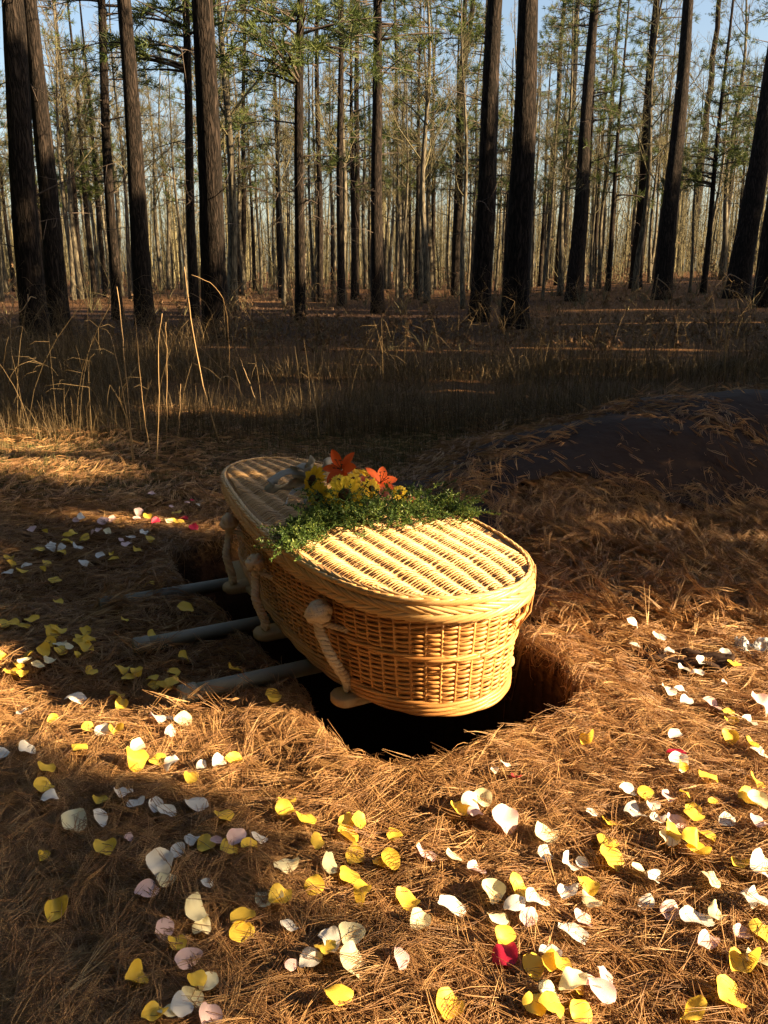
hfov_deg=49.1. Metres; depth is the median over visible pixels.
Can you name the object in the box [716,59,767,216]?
evergreen tree
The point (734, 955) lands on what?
petal
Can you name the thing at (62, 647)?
petal
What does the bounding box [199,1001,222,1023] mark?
petal
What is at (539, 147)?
bare tree
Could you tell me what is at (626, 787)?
petal
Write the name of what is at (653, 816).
petal
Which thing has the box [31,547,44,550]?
petal
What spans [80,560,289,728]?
straw wisps
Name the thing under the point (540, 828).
petal
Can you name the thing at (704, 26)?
sky
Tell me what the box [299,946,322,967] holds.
petal
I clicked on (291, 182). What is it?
evergreen tree
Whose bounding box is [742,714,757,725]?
petal
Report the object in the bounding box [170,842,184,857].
petal
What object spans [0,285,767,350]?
forest floor grass
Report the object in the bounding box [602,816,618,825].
petal
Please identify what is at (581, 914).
petal
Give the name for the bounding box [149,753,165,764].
petal
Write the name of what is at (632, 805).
petal
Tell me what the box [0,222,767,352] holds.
undergrowth
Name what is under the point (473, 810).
petal
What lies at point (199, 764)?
petal
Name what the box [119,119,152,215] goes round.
bare tree
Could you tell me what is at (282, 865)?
petal
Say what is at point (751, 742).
petal
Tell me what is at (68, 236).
bare tree
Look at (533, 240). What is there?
bare tree
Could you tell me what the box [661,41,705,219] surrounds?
evergreen tree
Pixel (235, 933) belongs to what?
petal
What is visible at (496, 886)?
petal
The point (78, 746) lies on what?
petal
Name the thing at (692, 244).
bare tree
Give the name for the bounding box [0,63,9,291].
bare tree
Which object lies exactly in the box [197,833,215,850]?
petal
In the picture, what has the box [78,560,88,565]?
petal
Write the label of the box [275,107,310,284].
bare tree
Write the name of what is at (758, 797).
petal
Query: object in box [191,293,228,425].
grass stalk
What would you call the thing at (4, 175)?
bare tree
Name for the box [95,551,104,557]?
petal
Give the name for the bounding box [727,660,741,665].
petal
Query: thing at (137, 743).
petal
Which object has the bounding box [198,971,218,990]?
petal
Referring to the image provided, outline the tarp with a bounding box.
[392,389,767,531]
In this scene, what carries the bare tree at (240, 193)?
on the ground at (372, 729)
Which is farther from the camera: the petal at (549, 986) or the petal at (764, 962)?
the petal at (764, 962)
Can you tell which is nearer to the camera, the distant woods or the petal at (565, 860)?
the petal at (565, 860)
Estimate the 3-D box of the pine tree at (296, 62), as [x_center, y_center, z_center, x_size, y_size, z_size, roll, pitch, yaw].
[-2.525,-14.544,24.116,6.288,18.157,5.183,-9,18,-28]
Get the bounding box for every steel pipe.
[98,578,228,609]
[132,614,274,655]
[177,621,519,704]
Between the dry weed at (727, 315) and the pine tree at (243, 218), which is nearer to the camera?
the dry weed at (727, 315)
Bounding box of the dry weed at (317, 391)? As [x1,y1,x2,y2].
[307,351,323,436]
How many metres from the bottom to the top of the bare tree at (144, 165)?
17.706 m
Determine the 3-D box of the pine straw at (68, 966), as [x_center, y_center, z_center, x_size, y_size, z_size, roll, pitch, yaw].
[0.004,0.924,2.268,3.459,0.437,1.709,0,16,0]
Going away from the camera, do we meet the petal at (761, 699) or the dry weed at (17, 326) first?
the petal at (761, 699)
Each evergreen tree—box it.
[0,0,100,297]
[0,68,36,291]
[1,110,62,290]
[51,3,117,297]
[57,1,127,296]
[112,26,160,289]
[148,44,199,288]
[165,0,259,152]
[192,0,284,295]
[222,1,324,298]
[223,77,291,290]
[274,71,326,208]
[303,0,402,299]
[305,55,353,288]
[347,81,388,276]
[361,89,399,278]
[371,0,466,298]
[382,54,428,288]
[393,8,455,273]
[420,0,506,271]
[439,0,537,191]
[475,48,540,284]
[535,0,637,292]
[537,5,579,286]
[538,38,579,285]
[557,30,631,285]
[574,0,663,291]
[614,23,691,161]
[658,0,755,293]
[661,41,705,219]
[708,6,758,273]
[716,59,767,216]
[718,0,767,159]
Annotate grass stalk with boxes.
[110,335,132,462]
[117,289,134,464]
[135,318,150,458]
[156,317,161,466]
[165,325,167,450]
[175,384,180,458]
[184,267,219,441]
[185,338,195,420]
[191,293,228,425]
[193,275,229,435]
[197,345,243,407]
[212,376,244,429]
[234,344,259,410]
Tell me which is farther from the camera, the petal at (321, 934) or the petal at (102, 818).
the petal at (102, 818)
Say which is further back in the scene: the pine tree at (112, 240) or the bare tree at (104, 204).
the bare tree at (104, 204)
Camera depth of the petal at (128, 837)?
2.10 m
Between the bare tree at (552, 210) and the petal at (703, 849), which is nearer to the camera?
the petal at (703, 849)
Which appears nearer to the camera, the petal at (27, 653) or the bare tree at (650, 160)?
the petal at (27, 653)
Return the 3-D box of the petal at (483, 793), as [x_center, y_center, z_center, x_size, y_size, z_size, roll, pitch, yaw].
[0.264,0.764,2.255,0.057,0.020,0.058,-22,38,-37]
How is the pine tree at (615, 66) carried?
on the ground at (372, 729)
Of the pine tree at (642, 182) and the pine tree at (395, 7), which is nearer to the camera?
the pine tree at (642, 182)
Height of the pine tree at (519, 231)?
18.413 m
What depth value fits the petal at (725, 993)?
1.65 m
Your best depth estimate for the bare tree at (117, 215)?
48.91 m
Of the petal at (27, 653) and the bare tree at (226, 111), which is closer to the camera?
the petal at (27, 653)
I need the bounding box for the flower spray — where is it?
[253,449,500,561]
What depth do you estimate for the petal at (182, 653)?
3.09 m
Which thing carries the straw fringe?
on the ground at (372, 729)
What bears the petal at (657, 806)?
on the pine straw at (68, 966)
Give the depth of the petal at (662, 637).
3.29 m
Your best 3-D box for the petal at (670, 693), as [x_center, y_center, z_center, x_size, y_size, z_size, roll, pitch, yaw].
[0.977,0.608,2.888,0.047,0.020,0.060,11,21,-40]
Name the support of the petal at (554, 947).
on the pine straw at (68, 966)
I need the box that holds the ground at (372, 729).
[0,271,767,1023]
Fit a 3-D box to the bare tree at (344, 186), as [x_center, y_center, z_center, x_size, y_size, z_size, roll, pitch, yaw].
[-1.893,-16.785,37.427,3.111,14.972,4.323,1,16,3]
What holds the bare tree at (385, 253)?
on the ground at (372, 729)
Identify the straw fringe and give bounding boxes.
[194,596,585,769]
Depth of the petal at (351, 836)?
2.14 m
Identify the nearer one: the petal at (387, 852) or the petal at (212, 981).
the petal at (212, 981)
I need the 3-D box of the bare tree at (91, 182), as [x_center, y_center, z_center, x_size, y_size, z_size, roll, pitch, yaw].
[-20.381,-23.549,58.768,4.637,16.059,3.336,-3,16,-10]
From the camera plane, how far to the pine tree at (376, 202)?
29.63 m
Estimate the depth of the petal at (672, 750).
2.49 m
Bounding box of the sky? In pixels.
[0,0,767,271]
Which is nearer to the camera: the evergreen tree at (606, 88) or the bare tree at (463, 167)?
the evergreen tree at (606, 88)
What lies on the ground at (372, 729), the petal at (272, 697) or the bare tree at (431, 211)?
the bare tree at (431, 211)
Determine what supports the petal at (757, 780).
on the pine straw at (68, 966)
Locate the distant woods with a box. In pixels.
[1,102,767,289]
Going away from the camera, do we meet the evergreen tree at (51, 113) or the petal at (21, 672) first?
the petal at (21, 672)
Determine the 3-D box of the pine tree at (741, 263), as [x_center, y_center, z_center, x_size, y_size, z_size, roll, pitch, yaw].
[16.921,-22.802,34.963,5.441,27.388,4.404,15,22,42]
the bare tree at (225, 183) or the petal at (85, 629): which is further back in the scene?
the bare tree at (225, 183)
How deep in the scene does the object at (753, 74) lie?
43.20 m
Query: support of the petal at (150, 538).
on the pine straw at (21, 607)
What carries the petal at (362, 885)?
on the pine straw at (68, 966)
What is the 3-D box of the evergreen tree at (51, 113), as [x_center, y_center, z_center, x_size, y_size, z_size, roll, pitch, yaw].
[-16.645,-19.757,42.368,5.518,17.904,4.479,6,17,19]
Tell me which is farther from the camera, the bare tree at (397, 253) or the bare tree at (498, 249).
the bare tree at (498, 249)
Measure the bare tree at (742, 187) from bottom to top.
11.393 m
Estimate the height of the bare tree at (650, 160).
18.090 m
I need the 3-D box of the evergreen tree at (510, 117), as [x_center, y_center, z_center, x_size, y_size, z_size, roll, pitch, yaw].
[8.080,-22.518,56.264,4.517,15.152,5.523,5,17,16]
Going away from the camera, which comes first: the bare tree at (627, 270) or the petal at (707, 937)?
the petal at (707, 937)
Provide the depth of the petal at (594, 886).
1.94 m
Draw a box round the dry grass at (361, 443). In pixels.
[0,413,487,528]
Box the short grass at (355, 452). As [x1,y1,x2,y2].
[0,416,546,514]
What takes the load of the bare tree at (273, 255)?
on the ground at (372, 729)
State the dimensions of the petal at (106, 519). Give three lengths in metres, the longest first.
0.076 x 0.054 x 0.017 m
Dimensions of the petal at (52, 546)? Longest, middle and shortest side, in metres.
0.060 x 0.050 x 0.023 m
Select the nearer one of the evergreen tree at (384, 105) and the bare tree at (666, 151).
the bare tree at (666, 151)
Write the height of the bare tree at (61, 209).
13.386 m
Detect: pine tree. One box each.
[0,0,116,335]
[0,0,122,344]
[38,0,195,319]
[48,0,192,326]
[83,0,249,317]
[175,0,274,341]
[192,0,410,320]
[219,0,295,275]
[247,0,408,305]
[269,0,366,301]
[317,0,463,313]
[328,0,394,295]
[359,0,423,267]
[425,0,504,295]
[428,0,511,321]
[487,0,584,329]
[537,0,585,278]
[537,0,611,277]
[537,0,633,301]
[597,0,621,261]
[611,0,710,288]
[650,0,693,299]
[685,0,728,270]
[701,46,767,298]
[749,172,767,307]
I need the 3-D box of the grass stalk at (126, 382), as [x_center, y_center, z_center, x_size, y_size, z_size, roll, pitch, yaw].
[-1.938,-1.014,6.316,0.014,1.308,0.235,-6,17,-19]
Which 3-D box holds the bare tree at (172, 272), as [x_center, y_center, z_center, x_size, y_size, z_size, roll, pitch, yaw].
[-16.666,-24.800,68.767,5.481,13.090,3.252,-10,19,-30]
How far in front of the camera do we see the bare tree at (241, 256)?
47.47 m
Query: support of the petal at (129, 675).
on the pine straw at (21, 607)
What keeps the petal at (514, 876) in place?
on the pine straw at (68, 966)
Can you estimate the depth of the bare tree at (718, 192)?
49.50 m
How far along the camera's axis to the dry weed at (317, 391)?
7.25 m
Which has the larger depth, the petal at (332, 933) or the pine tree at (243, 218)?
the pine tree at (243, 218)
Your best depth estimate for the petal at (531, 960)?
1.73 m
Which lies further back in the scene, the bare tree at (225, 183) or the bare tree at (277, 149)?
the bare tree at (225, 183)
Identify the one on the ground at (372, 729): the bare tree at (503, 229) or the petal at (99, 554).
the bare tree at (503, 229)
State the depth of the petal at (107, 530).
4.56 m
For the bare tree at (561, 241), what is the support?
on the ground at (372, 729)
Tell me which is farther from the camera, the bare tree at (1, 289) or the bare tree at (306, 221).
the bare tree at (306, 221)
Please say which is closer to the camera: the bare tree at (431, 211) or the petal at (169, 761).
the petal at (169, 761)
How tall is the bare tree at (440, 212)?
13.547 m
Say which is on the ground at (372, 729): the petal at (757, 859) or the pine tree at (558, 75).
the pine tree at (558, 75)
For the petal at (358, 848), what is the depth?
2.06 m
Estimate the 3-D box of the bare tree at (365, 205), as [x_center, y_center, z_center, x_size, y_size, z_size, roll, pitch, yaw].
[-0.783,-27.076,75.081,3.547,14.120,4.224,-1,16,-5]
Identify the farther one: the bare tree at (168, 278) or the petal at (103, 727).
the bare tree at (168, 278)
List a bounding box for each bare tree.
[0,0,99,299]
[0,23,83,239]
[0,37,34,301]
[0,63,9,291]
[0,70,7,151]
[0,102,7,166]
[0,153,9,187]
[1,138,9,207]
[2,0,101,299]
[33,57,76,282]
[54,61,91,279]
[55,22,119,292]
[55,137,81,248]
[56,53,120,283]
[61,77,127,288]
[70,51,120,288]
[75,1,183,298]
[75,64,115,280]
[77,1,161,299]
[78,23,125,295]
[82,14,164,280]
[86,104,127,287]
[111,63,183,233]
[115,124,158,208]
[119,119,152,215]
[121,118,161,210]
[137,49,180,290]
[140,39,196,289]
[142,40,197,298]
[149,123,197,288]
[152,0,317,310]
[152,137,196,277]
[160,40,236,187]
[162,118,198,289]
[181,2,263,160]
[181,26,274,285]
[183,113,198,206]
[184,38,266,191]
[217,27,268,295]
[222,91,240,218]
[224,62,274,292]
[224,117,263,217]
[238,16,331,305]
[244,31,335,297]
[246,154,284,286]
[250,66,327,170]
[256,22,334,301]
[256,105,293,288]
[257,79,313,207]
[269,119,293,287]
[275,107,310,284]
[283,84,335,210]
[284,22,369,295]
[291,148,325,287]
[303,0,372,302]
[304,57,353,293]
[314,78,370,199]
[320,37,392,288]
[326,72,370,288]
[350,0,473,303]
[359,56,415,276]
[360,74,400,291]
[360,112,395,260]
[360,138,391,235]
[361,89,415,291]
[364,74,412,288]
[366,84,416,288]
[368,1,474,294]
[371,39,440,292]
[382,48,443,300]
[382,80,441,297]
[384,76,460,295]
[385,58,430,288]
[398,0,466,298]
[398,105,425,237]
[399,84,473,288]
[410,103,450,287]
[411,141,444,228]
[417,0,513,308]
[437,82,500,243]
[437,89,508,276]
[437,97,480,290]
[439,58,477,196]
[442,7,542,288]
[452,110,510,182]
[463,74,515,289]
[467,0,551,217]
[468,76,544,283]
[502,70,557,286]
[503,47,597,295]
[509,55,562,210]
[533,112,560,261]
[534,73,558,198]
[535,70,579,300]
[539,0,613,289]
[539,97,574,279]
[542,74,619,290]
[543,0,601,295]
[570,60,621,195]
[571,82,620,283]
[574,97,613,286]
[592,34,641,288]
[595,64,632,280]
[603,0,737,292]
[610,14,666,275]
[611,36,704,282]
[623,96,670,200]
[623,103,657,275]
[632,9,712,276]
[639,61,687,269]
[651,70,707,190]
[653,121,692,205]
[663,95,713,196]
[664,72,727,292]
[672,0,767,279]
[703,54,753,283]
[705,64,755,216]
[706,83,767,208]
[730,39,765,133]
[733,103,764,207]
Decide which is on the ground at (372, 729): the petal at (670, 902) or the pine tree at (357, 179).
the pine tree at (357, 179)
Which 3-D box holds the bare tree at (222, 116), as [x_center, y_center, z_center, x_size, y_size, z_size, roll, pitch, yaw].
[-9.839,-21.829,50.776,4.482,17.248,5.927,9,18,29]
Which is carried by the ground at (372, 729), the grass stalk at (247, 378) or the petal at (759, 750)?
the grass stalk at (247, 378)
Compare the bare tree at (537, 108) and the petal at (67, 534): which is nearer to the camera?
the petal at (67, 534)
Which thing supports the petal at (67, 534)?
on the pine straw at (21, 607)
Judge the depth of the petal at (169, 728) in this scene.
2.60 m
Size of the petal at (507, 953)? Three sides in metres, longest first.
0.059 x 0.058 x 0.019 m
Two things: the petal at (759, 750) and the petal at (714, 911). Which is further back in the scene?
the petal at (759, 750)
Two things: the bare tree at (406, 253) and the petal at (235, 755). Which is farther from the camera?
the bare tree at (406, 253)
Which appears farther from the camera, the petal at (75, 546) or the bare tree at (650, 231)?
the bare tree at (650, 231)
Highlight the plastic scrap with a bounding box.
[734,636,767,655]
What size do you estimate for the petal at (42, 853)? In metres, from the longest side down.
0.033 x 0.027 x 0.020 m
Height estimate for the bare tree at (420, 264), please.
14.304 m
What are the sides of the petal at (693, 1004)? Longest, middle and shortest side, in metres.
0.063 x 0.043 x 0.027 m
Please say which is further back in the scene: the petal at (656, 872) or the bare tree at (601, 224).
the bare tree at (601, 224)
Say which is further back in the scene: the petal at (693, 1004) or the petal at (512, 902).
the petal at (512, 902)
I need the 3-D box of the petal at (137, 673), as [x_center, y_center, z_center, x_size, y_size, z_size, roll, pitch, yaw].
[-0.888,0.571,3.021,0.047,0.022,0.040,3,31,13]
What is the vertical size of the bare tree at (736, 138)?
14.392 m
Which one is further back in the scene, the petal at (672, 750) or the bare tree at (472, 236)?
the bare tree at (472, 236)
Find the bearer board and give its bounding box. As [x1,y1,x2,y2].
[223,560,514,707]
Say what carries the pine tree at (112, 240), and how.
on the ground at (372, 729)
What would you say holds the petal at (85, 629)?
on the pine straw at (21, 607)
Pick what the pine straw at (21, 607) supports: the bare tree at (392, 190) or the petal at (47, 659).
the petal at (47, 659)
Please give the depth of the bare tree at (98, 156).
64.09 m
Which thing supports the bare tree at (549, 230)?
on the ground at (372, 729)
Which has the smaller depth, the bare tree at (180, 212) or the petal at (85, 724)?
the petal at (85, 724)
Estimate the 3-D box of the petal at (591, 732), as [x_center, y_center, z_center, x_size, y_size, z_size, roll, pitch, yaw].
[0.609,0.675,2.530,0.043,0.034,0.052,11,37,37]
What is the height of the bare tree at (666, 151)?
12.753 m
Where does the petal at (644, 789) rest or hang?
on the pine straw at (68, 966)
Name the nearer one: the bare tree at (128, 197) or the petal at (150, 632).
the petal at (150, 632)
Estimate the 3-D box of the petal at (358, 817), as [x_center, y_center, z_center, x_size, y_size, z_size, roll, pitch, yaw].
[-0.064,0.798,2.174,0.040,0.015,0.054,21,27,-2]
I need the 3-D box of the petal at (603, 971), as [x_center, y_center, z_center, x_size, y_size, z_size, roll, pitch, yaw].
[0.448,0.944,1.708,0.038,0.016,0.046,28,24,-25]
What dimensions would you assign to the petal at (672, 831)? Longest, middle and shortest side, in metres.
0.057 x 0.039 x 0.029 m
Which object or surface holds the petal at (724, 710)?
on the pine straw at (68, 966)
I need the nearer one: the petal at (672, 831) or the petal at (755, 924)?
the petal at (755, 924)
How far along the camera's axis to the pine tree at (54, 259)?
19.62 m
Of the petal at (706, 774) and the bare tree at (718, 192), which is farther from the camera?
the bare tree at (718, 192)
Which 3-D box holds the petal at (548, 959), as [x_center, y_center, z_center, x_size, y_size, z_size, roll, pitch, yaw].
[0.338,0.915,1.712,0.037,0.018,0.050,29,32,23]
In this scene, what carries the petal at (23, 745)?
on the pine straw at (68, 966)
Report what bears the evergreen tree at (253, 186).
on the ground at (372, 729)
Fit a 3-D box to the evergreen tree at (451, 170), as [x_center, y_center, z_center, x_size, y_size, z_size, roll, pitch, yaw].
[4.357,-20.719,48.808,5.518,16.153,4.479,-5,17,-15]
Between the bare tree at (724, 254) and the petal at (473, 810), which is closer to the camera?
the petal at (473, 810)
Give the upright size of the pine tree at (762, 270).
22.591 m
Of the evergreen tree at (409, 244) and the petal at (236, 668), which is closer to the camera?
the petal at (236, 668)
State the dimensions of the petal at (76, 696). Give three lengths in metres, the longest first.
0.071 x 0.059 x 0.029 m
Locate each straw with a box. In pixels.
[0,382,767,511]
[0,465,767,699]
[0,662,767,1023]
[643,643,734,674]
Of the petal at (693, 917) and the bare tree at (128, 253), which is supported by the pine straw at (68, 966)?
the petal at (693, 917)
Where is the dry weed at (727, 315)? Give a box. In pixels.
[720,274,752,382]
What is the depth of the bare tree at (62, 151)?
57.44 m
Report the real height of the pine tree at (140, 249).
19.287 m
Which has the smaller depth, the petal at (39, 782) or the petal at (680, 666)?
the petal at (39, 782)
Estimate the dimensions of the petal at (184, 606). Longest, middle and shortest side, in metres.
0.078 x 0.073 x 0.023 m
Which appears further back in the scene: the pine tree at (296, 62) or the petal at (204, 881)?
the pine tree at (296, 62)
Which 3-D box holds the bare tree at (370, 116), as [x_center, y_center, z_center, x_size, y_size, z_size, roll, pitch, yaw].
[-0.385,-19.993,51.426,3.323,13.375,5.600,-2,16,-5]
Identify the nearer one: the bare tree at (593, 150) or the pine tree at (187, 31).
the pine tree at (187, 31)
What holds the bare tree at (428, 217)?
on the ground at (372, 729)
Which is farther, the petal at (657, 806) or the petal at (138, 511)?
the petal at (138, 511)
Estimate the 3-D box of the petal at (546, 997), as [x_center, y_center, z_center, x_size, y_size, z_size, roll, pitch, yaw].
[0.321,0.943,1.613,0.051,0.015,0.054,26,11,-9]
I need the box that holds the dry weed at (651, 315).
[649,277,672,371]
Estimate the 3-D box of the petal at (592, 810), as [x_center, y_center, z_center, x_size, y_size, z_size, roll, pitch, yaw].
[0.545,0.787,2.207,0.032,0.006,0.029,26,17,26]
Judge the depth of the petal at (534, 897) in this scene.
1.90 m
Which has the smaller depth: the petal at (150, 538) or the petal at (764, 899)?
the petal at (764, 899)
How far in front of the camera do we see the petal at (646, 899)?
1.92 m
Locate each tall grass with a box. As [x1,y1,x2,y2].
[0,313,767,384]
[0,343,767,441]
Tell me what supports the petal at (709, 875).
on the pine straw at (68, 966)
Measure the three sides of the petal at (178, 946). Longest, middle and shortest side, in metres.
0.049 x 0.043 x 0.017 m
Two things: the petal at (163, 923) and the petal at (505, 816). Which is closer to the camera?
the petal at (163, 923)
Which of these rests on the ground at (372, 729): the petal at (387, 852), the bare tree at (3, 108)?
the bare tree at (3, 108)
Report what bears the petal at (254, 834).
on the pine straw at (68, 966)
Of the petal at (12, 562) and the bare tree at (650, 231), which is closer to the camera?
the petal at (12, 562)
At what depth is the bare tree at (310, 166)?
55.09 m
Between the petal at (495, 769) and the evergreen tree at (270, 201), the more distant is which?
the evergreen tree at (270, 201)
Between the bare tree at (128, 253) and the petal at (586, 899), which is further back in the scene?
the bare tree at (128, 253)
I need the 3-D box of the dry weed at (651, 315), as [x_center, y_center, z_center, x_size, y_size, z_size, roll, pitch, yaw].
[3.861,-2.622,11.830,0.363,1.390,0.143,-5,17,-17]
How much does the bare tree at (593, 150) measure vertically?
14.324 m
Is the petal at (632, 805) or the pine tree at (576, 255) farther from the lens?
the pine tree at (576, 255)
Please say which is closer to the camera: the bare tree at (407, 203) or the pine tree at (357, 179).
the pine tree at (357, 179)
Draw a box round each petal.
[0,619,9,627]
[0,651,8,659]
[0,747,9,757]
[1,569,13,573]
[3,555,13,559]
[3,667,17,674]
[6,560,15,566]
[6,618,19,624]
[14,662,24,668]
[16,567,28,572]
[16,670,28,676]
[16,708,27,713]
[17,657,31,662]
[18,623,29,627]
[18,740,35,753]
[21,562,31,567]
[23,650,33,657]
[24,615,39,621]
[27,526,35,531]
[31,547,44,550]
[31,660,44,667]
[33,777,54,791]
[36,642,49,655]
[38,761,55,771]
[38,850,50,860]
[41,788,58,800]
[44,636,55,646]
[44,655,56,662]
[44,895,67,922]
[45,543,55,551]
[46,627,60,637]
[47,713,58,720]
[48,576,60,582]
[51,625,66,633]
[53,598,63,602]
[53,640,66,645]
[54,645,67,654]
[57,543,65,549]
[61,808,86,830]
[62,532,71,536]
[64,642,73,648]
[65,692,86,703]
[72,743,87,750]
[73,542,82,548]
[73,637,82,644]
[74,651,80,657]
[77,512,84,518]
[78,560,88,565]
[79,533,89,540]
[79,625,90,634]
[79,641,93,651]
[81,721,94,731]
[82,635,95,642]
[85,665,97,674]
[91,528,101,534]
[92,795,109,803]
[93,808,107,826]
[93,837,116,854]
[94,723,109,735]
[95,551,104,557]
[97,517,108,524]
[103,528,110,533]
[109,723,123,734]
[110,691,124,696]
[114,787,132,797]
[115,665,129,674]
[115,696,128,708]
[121,542,130,546]
[121,673,134,678]
[124,832,132,840]
[125,958,148,983]
[126,746,148,771]
[126,796,144,806]
[130,666,142,676]
[130,737,145,749]
[134,507,142,515]
[134,878,158,896]
[141,1001,168,1020]
[143,513,151,518]
[146,536,154,542]
[146,674,158,679]
[146,847,173,876]
[147,629,155,635]
[147,680,158,689]
[148,796,163,812]
[149,712,165,721]
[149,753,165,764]
[151,517,159,522]
[155,916,173,941]
[156,680,172,689]
[156,872,176,886]
[157,804,176,816]
[157,1003,176,1016]
[164,675,178,685]
[164,724,175,736]
[164,755,178,770]
[167,668,180,675]
[168,935,186,949]
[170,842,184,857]
[170,990,193,1016]
[174,711,191,725]
[174,947,202,969]
[177,601,193,610]
[178,650,188,661]
[182,986,203,1007]
[184,771,198,782]
[184,834,199,845]
[185,797,208,811]
[185,892,207,920]
[187,969,206,985]
[188,522,198,529]
[192,916,210,933]
[196,760,206,768]
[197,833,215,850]
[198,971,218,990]
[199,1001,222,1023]
[201,878,213,887]
[210,835,221,842]
[212,752,226,766]
[215,809,233,820]
[220,837,238,853]
[225,751,242,762]
[226,828,246,845]
[229,662,241,669]
[229,921,254,942]
[230,907,255,921]
[241,837,256,847]
[251,831,267,843]
[255,890,283,906]
[265,688,281,702]
[268,883,291,902]
[273,857,298,873]
[275,798,294,815]
[276,795,295,801]
[280,919,301,930]
[285,958,297,970]
[295,811,316,823]
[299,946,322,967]
[304,874,324,894]
[311,832,324,849]
[314,939,335,954]
[318,928,340,939]
[322,851,336,873]
[323,926,339,951]
[323,984,353,1005]
[338,812,353,826]
[338,825,358,842]
[339,922,365,943]
[340,865,359,883]
[340,941,364,980]
[345,842,363,863]
[352,811,365,827]
[354,879,370,905]
[372,856,387,866]
[381,847,399,869]
[387,827,402,840]
[394,947,409,969]
[396,886,419,910]
[410,907,430,929]
[417,843,436,861]
[436,987,464,1019]
[438,895,465,916]
[446,848,461,860]
[451,800,469,815]
[461,791,476,805]
[467,803,483,815]
[467,860,486,873]
[474,788,491,806]
[482,878,505,903]
[487,912,508,924]
[491,767,498,773]
[491,942,517,965]
[492,803,518,834]
[495,925,515,944]
[503,894,525,910]
[510,872,526,896]
[519,907,537,926]
[522,952,544,980]
[522,991,546,1016]
[526,887,549,905]
[535,821,559,841]
[538,844,552,862]
[538,990,563,1017]
[539,944,561,956]
[539,979,558,997]
[541,948,558,971]
[554,952,571,970]
[557,883,577,898]
[558,922,588,944]
[559,967,587,989]
[562,850,580,870]
[570,999,592,1021]
[574,908,592,927]
[575,985,583,994]
[576,856,587,867]
[578,876,599,895]
[579,729,593,744]
[582,889,602,907]
[586,808,597,815]
[586,974,601,987]
[588,977,616,1003]
[597,834,618,846]
[597,966,612,983]
[600,844,624,870]
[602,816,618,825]
[619,782,636,795]
[624,800,645,816]
[627,617,637,627]
[632,862,645,874]
[637,785,655,800]
[638,893,654,909]
[647,801,660,810]
[647,869,659,882]
[650,812,666,822]
[653,631,666,639]
[659,828,680,845]
[660,899,678,919]
[662,682,676,695]
[662,789,674,801]
[664,647,673,652]
[666,749,686,753]
[666,819,680,839]
[667,812,687,827]
[668,728,682,737]
[669,751,688,772]
[674,685,686,691]
[678,663,689,670]
[679,760,688,770]
[679,905,714,926]
[680,694,693,703]
[680,995,706,1020]
[681,827,698,847]
[684,808,704,820]
[685,802,701,813]
[686,842,711,854]
[690,669,703,674]
[696,655,704,663]
[697,830,715,840]
[698,929,719,948]
[699,770,717,782]
[701,871,720,887]
[703,696,721,710]
[708,797,717,803]
[708,899,723,919]
[717,974,746,1007]
[719,648,731,653]
[719,811,735,825]
[722,708,734,714]
[722,729,739,744]
[724,716,738,723]
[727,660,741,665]
[729,947,761,972]
[731,856,749,867]
[732,923,750,938]
[737,786,757,804]
[740,888,756,908]
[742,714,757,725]
[746,736,759,747]
[746,947,767,965]
[747,885,767,905]
[748,789,767,807]
[749,918,767,941]
[750,813,767,827]
[750,848,767,876]
[751,691,767,715]
[751,745,767,757]
[751,771,764,787]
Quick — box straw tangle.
[353,374,767,628]
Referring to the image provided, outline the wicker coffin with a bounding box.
[217,457,535,716]
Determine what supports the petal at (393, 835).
on the pine straw at (68, 966)
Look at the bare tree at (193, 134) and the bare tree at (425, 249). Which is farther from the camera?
the bare tree at (193, 134)
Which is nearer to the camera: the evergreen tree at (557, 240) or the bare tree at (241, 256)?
the bare tree at (241, 256)
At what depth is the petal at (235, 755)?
2.49 m
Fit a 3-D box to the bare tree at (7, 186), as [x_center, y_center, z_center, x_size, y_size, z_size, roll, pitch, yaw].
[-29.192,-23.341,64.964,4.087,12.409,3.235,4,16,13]
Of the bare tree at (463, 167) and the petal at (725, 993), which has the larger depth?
the bare tree at (463, 167)
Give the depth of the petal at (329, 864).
2.01 m
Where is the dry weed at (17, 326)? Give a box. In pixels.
[0,294,36,377]
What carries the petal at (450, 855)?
on the pine straw at (68, 966)
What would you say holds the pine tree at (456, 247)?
on the ground at (372, 729)
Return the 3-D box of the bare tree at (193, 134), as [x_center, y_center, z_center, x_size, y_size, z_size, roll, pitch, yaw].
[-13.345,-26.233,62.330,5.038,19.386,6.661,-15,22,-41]
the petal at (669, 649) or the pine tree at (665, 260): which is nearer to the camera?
the petal at (669, 649)
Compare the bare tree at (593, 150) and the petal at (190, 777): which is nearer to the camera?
the petal at (190, 777)
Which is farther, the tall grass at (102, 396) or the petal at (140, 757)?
the tall grass at (102, 396)
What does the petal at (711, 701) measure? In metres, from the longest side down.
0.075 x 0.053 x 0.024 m
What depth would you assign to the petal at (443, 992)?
1.63 m
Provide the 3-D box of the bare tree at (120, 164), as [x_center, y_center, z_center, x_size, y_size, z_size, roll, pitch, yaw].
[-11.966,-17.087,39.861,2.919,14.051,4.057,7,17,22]
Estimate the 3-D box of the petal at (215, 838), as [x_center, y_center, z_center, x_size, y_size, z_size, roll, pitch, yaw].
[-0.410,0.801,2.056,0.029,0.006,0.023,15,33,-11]

